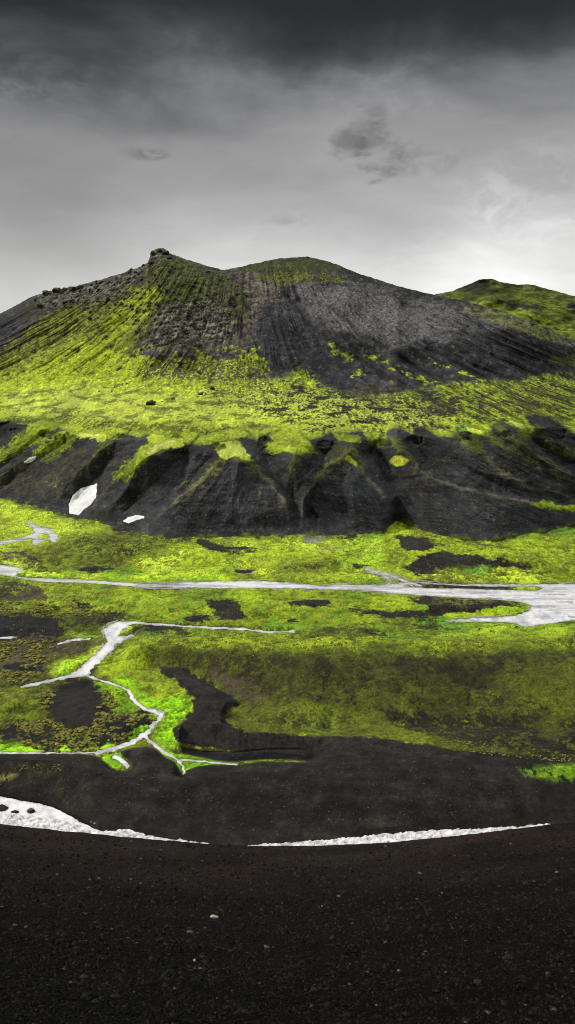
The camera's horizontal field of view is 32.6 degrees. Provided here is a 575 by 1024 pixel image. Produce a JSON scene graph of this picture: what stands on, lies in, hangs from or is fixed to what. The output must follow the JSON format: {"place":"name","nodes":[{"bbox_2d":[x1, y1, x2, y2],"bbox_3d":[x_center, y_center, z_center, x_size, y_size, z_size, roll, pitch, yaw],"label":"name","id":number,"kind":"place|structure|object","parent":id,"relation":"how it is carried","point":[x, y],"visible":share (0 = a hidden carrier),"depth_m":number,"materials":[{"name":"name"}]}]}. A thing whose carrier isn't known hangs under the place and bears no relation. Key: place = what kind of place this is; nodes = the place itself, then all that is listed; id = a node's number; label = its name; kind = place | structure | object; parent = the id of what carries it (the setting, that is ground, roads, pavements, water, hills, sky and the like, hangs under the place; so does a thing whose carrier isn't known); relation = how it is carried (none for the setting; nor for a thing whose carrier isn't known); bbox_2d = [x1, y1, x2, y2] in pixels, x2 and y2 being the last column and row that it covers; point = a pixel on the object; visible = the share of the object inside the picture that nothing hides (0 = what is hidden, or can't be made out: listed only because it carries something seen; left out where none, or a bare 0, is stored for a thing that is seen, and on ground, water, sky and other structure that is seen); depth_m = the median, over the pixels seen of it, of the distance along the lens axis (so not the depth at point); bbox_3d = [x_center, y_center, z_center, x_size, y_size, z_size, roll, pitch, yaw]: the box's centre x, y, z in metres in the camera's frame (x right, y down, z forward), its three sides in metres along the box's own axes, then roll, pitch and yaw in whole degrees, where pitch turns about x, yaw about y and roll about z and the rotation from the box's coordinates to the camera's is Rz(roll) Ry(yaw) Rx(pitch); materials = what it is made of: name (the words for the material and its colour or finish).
{"place":"outdoors","nodes":[
{"label":"outdoors","id":0,"kind":"place"},
{"bbox_2d":[0,796,88,825],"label":"snow patch","id":1,"kind":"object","parent":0,"point":[41,810],"depth_m":231.18,"materials":[{"name":"white snow"}]},
{"bbox_2d":[0,595,427,774],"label":"stream","id":2,"kind":"structure","parent":0,"point":[111,632],"depth_m":326.63,"materials":[{"name":"liquid"}]},
{"bbox_2d":[0,499,574,845],"bbox_3d":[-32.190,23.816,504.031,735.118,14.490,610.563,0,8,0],"label":"valley floor","id":3,"kind":"structure","parent":0,"point":[220,719],"depth_m":299.86,"materials":[{"name":"green plant"}]},
{"bbox_2d":[19,764,68,791],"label":"ash tufts","id":4,"kind":"object","parent":3,"relation":"on","point":[60,770],"visible":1,"depth_m":240.43,"materials":[{"name":"green plant"}]},
{"bbox_2d":[0,601,143,749],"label":"cushion plants","id":5,"kind":"object","parent":3,"relation":"on","point":[37,729],"visible":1,"depth_m":289.84,"materials":[{"name":"green plant"}]},
{"bbox_2d":[1,539,536,834],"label":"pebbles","id":6,"kind":"object","parent":3,"relation":"on","point":[296,776],"visible":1,"depth_m":231.53,"materials":[{"name":"black stone"}]},
{"bbox_2d":[0,811,547,845],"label":"snow bank","id":7,"kind":"object","parent":3,"relation":"on","point":[13,819],"visible":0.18,"depth_m":218.94,"materials":[{"name":"white snow"}]},
{"bbox_2d":[0,529,574,730],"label":"meadow tufts","id":8,"kind":"object","parent":3,"relation":"on","point":[264,604],"visible":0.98,"depth_m":424.69,"materials":[{"name":"green plant"}]},
{"bbox_2d":[188,647,572,737],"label":"heath tufts","id":9,"kind":"object","parent":3,"relation":"on","point":[409,678],"visible":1,"depth_m":300.80,"materials":[{"name":"green plant"}]},
{"bbox_2d":[446,740,574,762],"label":"moss tufts","id":10,"kind":"object","parent":3,"relation":"on","point":[495,752],"visible":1,"depth_m":245.91,"materials":[{"name":"green plant"}]},
{"bbox_2d":[0,248,574,541],"bbox_3d":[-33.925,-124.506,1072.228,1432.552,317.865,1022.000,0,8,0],"label":"mountain","id":11,"kind":"structure","parent":0,"point":[432,379],"depth_m":764.68,"materials":[{"name":"grey stone"}]},
{"bbox_2d":[24,456,35,462],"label":"snow patch","id":12,"kind":"object","parent":11,"relation":"on","point":[30,459],"visible":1,"depth_m":750.32,"materials":[{"name":"white snow"}]},
{"bbox_2d":[36,302,42,307],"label":"boulder","id":13,"kind":"object","parent":11,"relation":"on","point":[39,304],"visible":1,"depth_m":1028.23,"materials":[{"name":"black stone"}]},
{"bbox_2d":[52,287,61,292],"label":"boulder","id":14,"kind":"object","parent":11,"relation":"on","point":[56,290],"visible":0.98,"depth_m":1049.82,"materials":[{"name":"black stone"}]},
{"bbox_2d":[69,286,75,290],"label":"boulder","id":15,"kind":"object","parent":11,"relation":"on","point":[71,288],"visible":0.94,"depth_m":1042.36,"materials":[{"name":"black stone"}]},
{"bbox_2d":[69,483,96,514],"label":"snow patch","id":16,"kind":"object","parent":11,"relation":"on","point":[82,499],"visible":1,"depth_m":673.86,"materials":[{"name":"white snow"}]},
{"bbox_2d":[123,515,143,522],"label":"snow patch","id":17,"kind":"object","parent":11,"relation":"on","point":[132,518],"visible":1,"depth_m":617.00,"materials":[{"name":"white snow"}]},
{"bbox_2d":[146,400,155,404],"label":"boulder","id":18,"kind":"object","parent":11,"relation":"on","point":[151,402],"visible":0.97,"depth_m":760.87,"materials":[{"name":"black stone"}]},
{"bbox_2d":[0,422,569,537],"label":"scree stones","id":19,"kind":"object","parent":11,"relation":"on","point":[320,469],"visible":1,"depth_m":630.85,"materials":[{"name":"black stone"}]},
{"bbox_2d":[0,822,574,1023],"bbox_3d":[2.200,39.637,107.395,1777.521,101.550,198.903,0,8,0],"label":"foreground slope","id":20,"kind":"structure","parent":0,"point":[331,872],"depth_m":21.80,"materials":[{"name":"black gravel"}]},
{"bbox_2d":[0,521,574,626],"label":"river","id":21,"kind":"structure","parent":0,"point":[551,603],"depth_m":452.80,"materials":[{"name":"liquid"}]},
{"bbox_2d":[0,0,574,312],"label":"sky","id":22,"kind":"structure","parent":0,"point":[425,146],"materials":[{"name":"grey"}]},
{"bbox_2d":[435,279,574,340],"bbox_3d":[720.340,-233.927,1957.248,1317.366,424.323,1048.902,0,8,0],"label":"hill","id":23,"kind":"structure","parent":0,"point":[553,310],"depth_m":1746.39,"materials":[{"name":"green plant"}]}
]}

